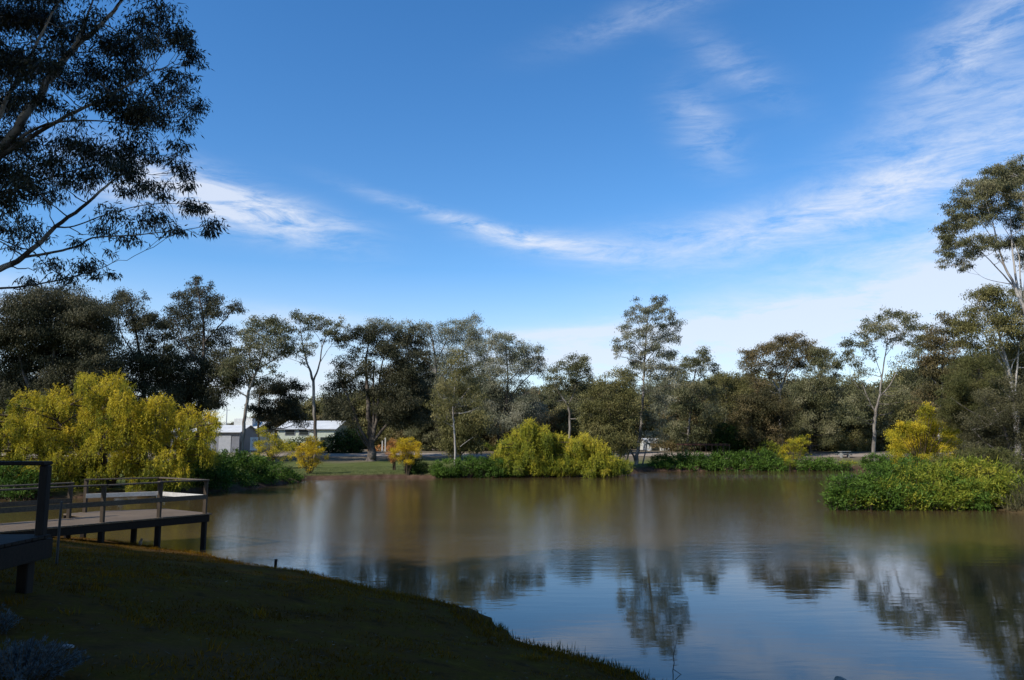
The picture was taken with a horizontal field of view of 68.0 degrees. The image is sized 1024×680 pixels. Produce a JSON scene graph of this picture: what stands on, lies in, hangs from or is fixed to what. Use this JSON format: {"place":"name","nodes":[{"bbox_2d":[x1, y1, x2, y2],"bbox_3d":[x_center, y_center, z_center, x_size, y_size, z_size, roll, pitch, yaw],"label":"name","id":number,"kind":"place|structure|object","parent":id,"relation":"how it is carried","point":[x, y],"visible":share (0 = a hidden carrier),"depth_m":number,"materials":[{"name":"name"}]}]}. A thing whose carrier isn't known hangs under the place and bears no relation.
{"place":"outdoors","nodes":[
{"label":"outdoors","id":0,"kind":"place"},
{"bbox_2d":[0,470,1023,679],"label":"water","id":1,"kind":"structure","parent":0,"point":[752,575],"depth_m":20.64,"materials":[{"name":"liquid"}]},
{"bbox_2d":[0,443,1023,679],"bbox_3d":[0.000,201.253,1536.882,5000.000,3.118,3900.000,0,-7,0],"label":"ground","id":2,"kind":"structure","parent":0,"point":[96,639],"depth_m":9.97,"materials":[{"name":"green plant"}]},
{"bbox_2d":[0,602,23,634],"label":"silver shrub","id":3,"kind":"object","parent":2,"relation":"on","point":[8,618],"visible":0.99,"depth_m":7.28,"materials":[{"name":"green plant"}]},
{"bbox_2d":[0,461,52,593],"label":"timber landing","id":4,"kind":"object","parent":2,"relation":"on","point":[23,553],"visible":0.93,"depth_m":9.33,"materials":[{"name":"brown wood"}]},
{"bbox_2d":[0,465,57,500],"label":"bush","id":5,"kind":"object","parent":2,"relation":"on","point":[7,478],"visible":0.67,"depth_m":41.14,"materials":[{"name":"green plant"}]},
{"bbox_2d":[0,633,93,679],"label":"silver shrub","id":6,"kind":"object","parent":2,"relation":"on","point":[22,666],"visible":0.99,"depth_m":5.89,"materials":[{"name":"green plant"}]},
{"bbox_2d":[55,501,62,563],"bbox_3d":[-7.277,3.194,12.187,0.043,1.180,0.040,0,-7,0],"label":"metal pole","id":7,"kind":"object","parent":2,"relation":"on","point":[58,533],"visible":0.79,"depth_m":12.19,"materials":[{"name":"metal"}]},
{"bbox_2d":[34,419,85,450],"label":"tree","id":8,"kind":"object","parent":2,"relation":"on","point":[61,433],"visible":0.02,"depth_m":103.71,"materials":[{"name":"green plant"}]},
{"bbox_2d":[0,278,131,449],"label":"gum tree","id":9,"kind":"object","parent":2,"relation":"on","point":[72,334],"visible":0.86,"depth_m":73.07,"materials":[{"name":"green plant"}]},
{"bbox_2d":[0,477,211,548],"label":"jetty","id":10,"kind":"object","parent":2,"relation":"on","point":[98,522],"visible":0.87,"depth_m":21.62,"materials":[{"name":"brown wood"}]},
{"bbox_2d":[0,368,225,492],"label":"willow tree","id":11,"kind":"object","parent":2,"relation":"on","point":[100,444],"visible":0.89,"depth_m":43.77,"materials":[{"name":"yellow plant"}]},
{"bbox_2d":[0,0,229,290],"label":"gum tree","id":12,"kind":"object","parent":2,"relation":"on","point":[18,65],"visible":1,"depth_m":12.88,"materials":[{"name":"green plant"}]},
{"bbox_2d":[104,286,190,459],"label":"gum tree","id":13,"kind":"object","parent":2,"relation":"on","point":[139,364],"visible":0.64,"depth_m":79.91,"materials":[{"name":"green plant"}]},
{"bbox_2d":[146,275,250,458],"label":"gum tree","id":14,"kind":"object","parent":2,"relation":"on","point":[202,395],"visible":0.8,"depth_m":83.96,"materials":[{"name":"green plant"}]},
{"bbox_2d":[171,425,256,452],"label":"shed","id":15,"kind":"structure","parent":2,"relation":"on","point":[229,440],"depth_m":98.24,"materials":[{"name":"grey metal"}]},
{"bbox_2d":[218,435,230,452],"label":"door","id":16,"kind":"structure","parent":15,"relation":"in","point":[224,442],"depth_m":98.04,"materials":[{"name":"white metal"}]},
{"bbox_2d":[173,447,304,490],"bbox_3d":[-18.140,8.903,52.687,6.774,3.314,12.125,-6,-9,38],"label":"bush","id":17,"kind":"object","parent":2,"relation":"on","point":[227,473],"visible":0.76,"depth_m":51.74,"materials":[{"name":"green plant"}]},
{"bbox_2d":[234,418,273,449],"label":"shed","id":18,"kind":"structure","parent":2,"relation":"on","point":[237,421],"depth_m":108.00,"materials":[{"name":"white metal"}]},
{"bbox_2d":[250,437,258,453],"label":"door","id":19,"kind":"structure","parent":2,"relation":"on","point":[252,439],"depth_m":87.19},
{"bbox_2d":[214,314,300,457],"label":"gum tree","id":20,"kind":"object","parent":2,"relation":"on","point":[250,341],"visible":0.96,"depth_m":81.69,"materials":[{"name":"green plant"}]},
{"bbox_2d":[252,426,296,465],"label":"yellow shrub","id":21,"kind":"object","parent":2,"relation":"on","point":[271,438],"visible":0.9,"depth_m":70.96,"materials":[{"name":"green plant"}]},
{"bbox_2d":[242,372,312,454],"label":"gum tree","id":22,"kind":"object","parent":2,"relation":"on","point":[277,410],"visible":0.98,"depth_m":93.05,"materials":[{"name":"green plant"}]},
{"bbox_2d":[275,435,330,450],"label":"bush","id":23,"kind":"object","parent":2,"relation":"on","point":[301,441],"visible":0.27,"depth_m":104.78,"materials":[{"name":"green plant"}]},
{"bbox_2d":[294,436,330,473],"bbox_3d":[-16.744,9.659,63.243,3.092,3.512,2.716,0,-7,0],"label":"golden shrub","id":24,"kind":"object","parent":2,"relation":"on","point":[310,450],"visible":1,"depth_m":63.00,"materials":[{"name":"yellow plant"}]},
{"bbox_2d":[296,390,331,420],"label":"tree","id":25,"kind":"object","parent":2,"relation":"on","point":[307,409],"visible":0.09,"depth_m":162.32,"materials":[{"name":"green plant"}]},
{"bbox_2d":[276,421,352,449],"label":"shed","id":26,"kind":"structure","parent":2,"relation":"on","point":[324,428],"depth_m":111.18,"materials":[{"name":"white metal"}]},
{"bbox_2d":[287,309,351,458],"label":"gum tree","id":27,"kind":"object","parent":2,"relation":"on","point":[326,332],"visible":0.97,"depth_m":84.28,"materials":[{"name":"green plant"}]},
{"bbox_2d":[320,426,366,452],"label":"bush","id":28,"kind":"object","parent":2,"relation":"on","point":[339,445],"visible":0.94,"depth_m":97.82,"materials":[{"name":"green plant"}]},
{"bbox_2d":[318,391,371,442],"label":"tree","id":29,"kind":"object","parent":2,"relation":"on","point":[326,418],"visible":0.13,"depth_m":122.15,"materials":[{"name":"green plant"}]},
{"bbox_2d":[345,389,399,448],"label":"tree","id":30,"kind":"object","parent":2,"relation":"on","point":[387,435],"visible":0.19,"depth_m":120.62,"materials":[{"name":"green plant"}]},
{"bbox_2d":[316,321,442,460],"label":"gum tree","id":31,"kind":"object","parent":2,"relation":"on","point":[401,376],"visible":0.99,"depth_m":84.72,"materials":[{"name":"green plant"}]},
{"bbox_2d":[384,437,399,469],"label":"orange shrub","id":32,"kind":"object","parent":2,"relation":"on","point":[395,447],"visible":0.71,"depth_m":68.20,"materials":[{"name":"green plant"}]},
{"bbox_2d":[376,395,407,447],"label":"tree","id":33,"kind":"object","parent":2,"relation":"on","point":[379,418],"visible":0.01,"depth_m":123.23,"materials":[{"name":"green plant"}]},
{"bbox_2d":[258,466,532,475],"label":"lawn grass","id":34,"kind":"structure","parent":2,"relation":"on","point":[325,473],"depth_m":67.20,"materials":[{"name":"green plant"}]},
{"bbox_2d":[389,436,422,474],"bbox_3d":[-8.889,9.861,64.329,3.457,3.480,2.603,0,-7,0],"label":"golden shrub","id":35,"kind":"object","parent":2,"relation":"on","point":[402,448],"visible":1,"depth_m":64.09,"materials":[{"name":"yellow plant"}]},
{"bbox_2d":[393,394,433,447],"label":"tree","id":36,"kind":"object","parent":2,"relation":"on","point":[398,435],"visible":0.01,"depth_m":115.53,"materials":[{"name":"green plant"}]},
{"bbox_2d":[404,458,430,473],"bbox_3d":[-8.004,10.776,64.665,2.581,2.209,1.815,0,-7,0],"label":"bush","id":37,"kind":"object","parent":2,"relation":"on","point":[416,467],"visible":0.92,"depth_m":64.36,"materials":[{"name":"green plant"}]},
{"bbox_2d":[356,311,494,449],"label":"gum tree","id":38,"kind":"object","parent":2,"relation":"on","point":[470,333],"visible":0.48,"depth_m":110.92,"materials":[{"name":"green plant"}]},
{"bbox_2d":[402,395,449,450],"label":"tree","id":39,"kind":"object","parent":2,"relation":"on","point":[425,436],"visible":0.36,"depth_m":104.13,"materials":[{"name":"green plant"}]},
{"bbox_2d":[428,458,459,477],"bbox_3d":[-5.674,10.748,63.685,2.802,2.005,1.896,0,-7,0],"label":"bush","id":40,"kind":"object","parent":2,"relation":"on","point":[439,470],"visible":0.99,"depth_m":63.37,"materials":[{"name":"green plant"}]},
{"bbox_2d":[431,403,472,451],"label":"tree","id":41,"kind":"object","parent":2,"relation":"on","point":[436,427],"visible":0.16,"depth_m":102.65,"materials":[{"name":"green plant"}]},
{"bbox_2d":[422,345,490,461],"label":"gum tree","id":42,"kind":"object","parent":2,"relation":"on","point":[460,371],"visible":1,"depth_m":68.79,"materials":[{"name":"green plant"}]},
{"bbox_2d":[427,408,496,461],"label":"bush","id":43,"kind":"object","parent":2,"relation":"on","point":[469,422],"visible":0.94,"depth_m":73.74,"materials":[{"name":"green plant"}]},
{"bbox_2d":[463,408,497,450],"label":"tree","id":44,"kind":"object","parent":2,"relation":"on","point":[484,449],"visible":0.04,"depth_m":105.19,"materials":[{"name":"green plant"}]},
{"bbox_2d":[449,454,528,477],"bbox_3d":[-2.050,10.710,64.362,7.038,2.434,3.014,0,-7,0],"label":"bush","id":45,"kind":"object","parent":2,"relation":"on","point":[476,465],"visible":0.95,"depth_m":63.85,"materials":[{"name":"green plant"}]},
{"bbox_2d":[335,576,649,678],"bbox_3d":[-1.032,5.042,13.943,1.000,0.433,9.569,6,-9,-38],"label":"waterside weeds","id":46,"kind":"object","parent":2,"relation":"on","point":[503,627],"visible":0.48,"depth_m":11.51,"materials":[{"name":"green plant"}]},
{"bbox_2d":[484,442,509,463],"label":"tree","id":47,"kind":"object","parent":2,"relation":"on","point":[488,446],"visible":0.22,"depth_m":70.19,"materials":[{"name":"green plant"}]},
{"bbox_2d":[482,406,519,450],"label":"tree","id":48,"kind":"object","parent":2,"relation":"on","point":[494,439],"visible":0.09,"depth_m":103.55,"materials":[{"name":"green plant"}]},
{"bbox_2d":[462,331,552,443],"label":"gum tree","id":49,"kind":"object","parent":2,"relation":"on","point":[498,401],"visible":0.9,"depth_m":97.08,"materials":[{"name":"green plant"}]},
{"bbox_2d":[504,386,553,410],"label":"tree","id":50,"kind":"object","parent":2,"relation":"on","point":[521,392],"visible":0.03,"depth_m":117.79,"materials":[{"name":"green plant"}]},
{"bbox_2d":[487,418,576,475],"bbox_3d":[1.832,9.476,66.262,8.135,5.525,6.894,0,-7,0],"label":"willow tree","id":51,"kind":"object","parent":2,"relation":"on","point":[526,438],"visible":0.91,"depth_m":64.85,"materials":[{"name":"green plant"}]},
{"bbox_2d":[528,392,569,412],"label":"tree","id":52,"kind":"object","parent":2,"relation":"on","point":[543,395],"visible":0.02,"depth_m":118.27,"materials":[{"name":"green plant"}]},
{"bbox_2d":[534,409,567,446],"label":"tree","id":53,"kind":"object","parent":2,"relation":"on","point":[553,422],"visible":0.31,"depth_m":102.83,"materials":[{"name":"green plant"}]},
{"bbox_2d":[538,352,594,437],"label":"gum tree","id":54,"kind":"object","parent":2,"relation":"on","point":[575,374],"visible":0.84,"depth_m":91.77,"materials":[{"name":"green plant"}]},
{"bbox_2d":[549,392,588,410],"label":"tree","id":55,"kind":"object","parent":2,"relation":"on","point":[564,395],"visible":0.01,"depth_m":120.09,"materials":[{"name":"green plant"}]},
{"bbox_2d":[515,451,635,476],"bbox_3d":[5.813,10.756,65.579,12.417,2.775,4.846,3,-8,-19],"label":"reed bed","id":56,"kind":"object","parent":2,"relation":"on","point":[564,472],"visible":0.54,"depth_m":64.54,"materials":[{"name":"green plant"}]},
{"bbox_2d":[548,393,620,446],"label":"tree","id":57,"kind":"object","parent":2,"relation":"on","point":[564,410],"visible":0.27,"depth_m":104.19,"materials":[{"name":"green plant"}]},
{"bbox_2d":[561,432,630,477],"bbox_3d":[7.146,10.164,65.329,5.270,4.793,5.473,-4,-9,30],"label":"willow tree","id":58,"kind":"object","parent":2,"relation":"on","point":[584,449],"visible":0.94,"depth_m":64.31,"materials":[{"name":"green plant"}]},
{"bbox_2d":[573,365,646,464],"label":"gum tree","id":59,"kind":"object","parent":2,"relation":"on","point":[604,424],"visible":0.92,"depth_m":74.77,"materials":[{"name":"green plant"}]},
{"bbox_2d":[611,394,646,448],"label":"tree","id":60,"kind":"object","parent":2,"relation":"on","point":[638,423],"visible":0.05,"depth_m":118.28,"materials":[{"name":"green plant"}]},
{"bbox_2d":[616,393,659,448],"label":"tree","id":61,"kind":"object","parent":2,"relation":"on","point":[649,409],"visible":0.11,"depth_m":118.86,"materials":[{"name":"green plant"}]},
{"bbox_2d":[609,294,687,464],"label":"gum tree","id":62,"kind":"object","parent":2,"relation":"on","point":[656,345],"visible":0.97,"depth_m":78.35,"materials":[{"name":"green plant"}]},
{"bbox_2d":[640,438,670,450],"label":"shed","id":63,"kind":"structure","parent":2,"relation":"on","point":[643,447],"depth_m":107.81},
{"bbox_2d":[640,380,704,437],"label":"tree","id":64,"kind":"object","parent":2,"relation":"on","point":[649,394],"visible":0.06,"depth_m":119.22,"materials":[{"name":"green plant"}]},
{"bbox_2d":[648,397,715,451],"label":"tree","id":65,"kind":"object","parent":2,"relation":"on","point":[670,445],"visible":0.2,"depth_m":102.03,"materials":[{"name":"green plant"}]},
{"bbox_2d":[659,345,728,455],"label":"gum tree","id":66,"kind":"object","parent":2,"relation":"on","point":[688,403],"visible":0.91,"depth_m":89.28,"materials":[{"name":"green plant"}]},
{"bbox_2d":[663,395,739,450],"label":"tree","id":67,"kind":"object","parent":2,"relation":"on","point":[703,448],"visible":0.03,"depth_m":102.23,"materials":[{"name":"green plant"}]},
{"bbox_2d":[677,443,729,459],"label":"fence","id":68,"kind":"object","parent":2,"relation":"on","point":[714,444],"visible":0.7,"depth_m":85.16,"materials":[{"name":"brown wood"}]},
{"bbox_2d":[646,448,790,470],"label":"hedge","id":69,"kind":"object","parent":2,"relation":"on","point":[721,462],"visible":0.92,"depth_m":77.85,"materials":[{"name":"green plant"}]},
{"bbox_2d":[692,368,762,453],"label":"gum tree","id":70,"kind":"object","parent":2,"relation":"on","point":[730,384],"visible":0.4,"depth_m":95.96,"materials":[{"name":"green plant"}]},
{"bbox_2d":[706,421,748,455],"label":"bush","id":71,"kind":"object","parent":2,"relation":"on","point":[724,436],"visible":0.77,"depth_m":90.80,"materials":[{"name":"green plant"}]},
{"bbox_2d":[704,367,778,398],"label":"tree","id":72,"kind":"object","parent":2,"relation":"on","point":[747,382],"visible":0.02,"depth_m":120.95,"materials":[{"name":"green plant"}]},
{"bbox_2d":[724,385,799,456],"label":"gum tree","id":73,"kind":"object","parent":2,"relation":"on","point":[771,410],"visible":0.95,"depth_m":90.72,"materials":[{"name":"green plant"}]},
{"bbox_2d":[748,439,785,457],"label":"bush","id":74,"kind":"object","parent":2,"relation":"on","point":[769,444],"visible":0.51,"depth_m":86.08,"materials":[{"name":"green plant"}]},
{"bbox_2d":[732,330,819,445],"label":"gum tree","id":75,"kind":"object","parent":2,"relation":"on","point":[785,356],"visible":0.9,"depth_m":99.45,"materials":[{"name":"green plant"}]},
{"bbox_2d":[747,388,816,451],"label":"tree","id":76,"kind":"object","parent":2,"relation":"on","point":[806,445],"visible":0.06,"depth_m":100.70,"materials":[{"name":"green plant"}]},
{"bbox_2d":[781,458,797,470],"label":"yellow shrub","id":77,"kind":"object","parent":2,"relation":"on","point":[790,465],"visible":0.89,"depth_m":77.45,"materials":[{"name":"green plant"}]},
{"bbox_2d":[778,434,812,464],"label":"yellow shrub","id":78,"kind":"object","parent":2,"relation":"on","point":[792,449],"visible":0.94,"depth_m":79.36,"materials":[{"name":"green plant"}]},
{"bbox_2d":[792,392,824,450],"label":"tree","id":79,"kind":"object","parent":2,"relation":"on","point":[815,447],"visible":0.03,"depth_m":103.14,"materials":[{"name":"green plant"}]},
{"bbox_2d":[780,345,846,453],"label":"gum tree","id":80,"kind":"object","parent":2,"relation":"on","point":[811,420],"visible":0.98,"depth_m":94.95,"materials":[{"name":"green plant"}]},
{"bbox_2d":[783,370,851,436],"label":"tree","id":81,"kind":"object","parent":2,"relation":"on","point":[787,381],"visible":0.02,"depth_m":121.86,"materials":[{"name":"green plant"}]},
{"bbox_2d":[793,455,852,470],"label":"hedge","id":82,"kind":"object","parent":2,"relation":"on","point":[830,464],"visible":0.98,"depth_m":77.78,"materials":[{"name":"green plant"}]},
{"bbox_2d":[816,402,882,451],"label":"tree","id":83,"kind":"object","parent":2,"relation":"on","point":[856,440],"visible":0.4,"depth_m":101.53,"materials":[{"name":"green plant"}]},
{"bbox_2d":[835,387,899,451],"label":"tree","id":84,"kind":"object","parent":2,"relation":"on","point":[881,440],"visible":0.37,"depth_m":102.72,"materials":[{"name":"green plant"}]},
{"bbox_2d":[859,451,905,470],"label":"bush","id":85,"kind":"object","parent":2,"relation":"on","point":[874,461],"visible":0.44,"depth_m":74.71,"materials":[{"name":"green plant"}]},
{"bbox_2d":[837,305,932,459],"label":"gum tree","id":86,"kind":"object","parent":2,"relation":"on","point":[859,398],"visible":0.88,"depth_m":84.31,"materials":[{"name":"green plant"}]},
{"bbox_2d":[838,384,939,450],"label":"tree","id":87,"kind":"object","parent":2,"relation":"on","point":[901,414],"visible":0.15,"depth_m":104.25,"materials":[{"name":"green plant"}]},
{"bbox_2d":[872,379,910,392],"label":"tree","id":88,"kind":"object","parent":2,"relation":"on","point":[877,385],"visible":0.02,"depth_m":120.60,"materials":[{"name":"green plant"}]},
{"bbox_2d":[878,362,916,386],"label":"tree","id":89,"kind":"object","parent":2,"relation":"on","point":[891,374],"visible":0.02,"depth_m":172.04,"materials":[{"name":"green plant"}]},
{"bbox_2d":[817,452,995,510],"bbox_3d":[18.282,6.915,36.464,8.297,3.000,4.556,0,-7,0],"label":"bush","id":90,"kind":"object","parent":2,"relation":"on","point":[870,488],"visible":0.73,"depth_m":35.20,"materials":[{"name":"green plant"}]},
{"bbox_2d":[890,366,946,390],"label":"tree","id":91,"kind":"object","parent":2,"relation":"on","point":[915,377],"depth_m":121.03,"materials":[{"name":"green plant"}]},
{"bbox_2d":[883,401,965,467],"bbox_3d":[29.196,7.502,53.924,7.460,6.296,5.340,0,-7,0],"label":"golden shrub","id":92,"kind":"object","parent":2,"relation":"on","point":[936,445],"visible":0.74,"depth_m":53.32,"materials":[{"name":"yellow plant"}]},
{"bbox_2d":[836,454,1023,510],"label":"bush","id":93,"kind":"object","parent":2,"relation":"on","point":[994,483],"visible":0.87,"depth_m":35.54,"materials":[{"name":"green plant"}]},
{"bbox_2d":[891,382,974,449],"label":"tree","id":94,"kind":"object","parent":2,"relation":"on","point":[913,401],"visible":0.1,"depth_m":105.06,"materials":[{"name":"green plant"}]},
{"bbox_2d":[904,310,976,455],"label":"gum tree","id":95,"kind":"object","parent":2,"relation":"on","point":[936,358],"visible":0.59,"depth_m":73.87,"materials":[{"name":"green plant"}]},
{"bbox_2d":[931,346,1015,442],"bbox_3d":[31.811,4.985,51.728,6.684,9.521,4.974,0,-7,0],"label":"sheoak tree","id":96,"kind":"object","parent":2,"relation":"on","point":[962,396],"visible":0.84,"depth_m":51.57,"materials":[{"name":"green plant"}]},
{"bbox_2d":[924,444,1023,492],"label":"bush","id":97,"kind":"object","parent":2,"relation":"on","point":[1005,457],"visible":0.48,"depth_m":43.25,"materials":[{"name":"green plant"}]},
{"bbox_2d":[928,152,1023,313],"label":"gum tree","id":98,"kind":"object","parent":2,"relation":"on","point":[1004,182],"visible":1,"depth_m":46.03,"materials":[{"name":"green plant"}]},
{"bbox_2d":[953,399,1000,447],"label":"tree","id":99,"kind":"object","parent":2,"relation":"on","point":[968,433],"visible":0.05,"depth_m":102.48,"materials":[{"name":"green plant"}]},
{"bbox_2d":[943,283,1023,462],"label":"gum tree","id":100,"kind":"object","parent":2,"relation":"on","point":[996,321],"visible":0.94,"depth_m":59.85,"materials":[{"name":"green plant"}]},
{"bbox_2d":[950,372,1023,486],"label":"tree","id":101,"kind":"object","parent":2,"relation":"on","point":[1000,423],"visible":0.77,"depth_m":46.69,"materials":[{"name":"green plant"}]},
{"bbox_2d":[957,360,1023,451],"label":"tree","id":102,"kind":"object","parent":2,"relation":"on","point":[1013,372],"visible":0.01,"depth_m":104.53,"materials":[{"name":"green plant"}]},
{"bbox_2d":[975,345,1023,374],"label":"tree","id":103,"kind":"object","parent":2,"relation":"on","point":[995,351],"visible":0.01,"depth_m":120.62,"materials":[{"name":"green plant"}]},
{"bbox_2d":[994,475,1023,511],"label":"bush","id":104,"kind":"object","parent":2,"relation":"on","point":[1014,505],"visible":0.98,"depth_m":34.32,"materials":[{"name":"green plant"}]},
{"bbox_2d":[998,372,1023,449],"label":"tree","id":105,"kind":"object","parent":2,"relation":"on","point":[1019,382],"visible":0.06,"depth_m":105.66,"materials":[{"name":"green plant"}]},
{"bbox_2d":[0,0,1023,424],"label":"sky","id":106,"kind":"structure","parent":0,"point":[538,169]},
{"bbox_2d":[2,453,1022,456],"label":"gravel track","id":107,"kind":"structure","parent":0,"point":[484,454],"depth_m":94.57,"materials":[{"name":"grey gravel"}]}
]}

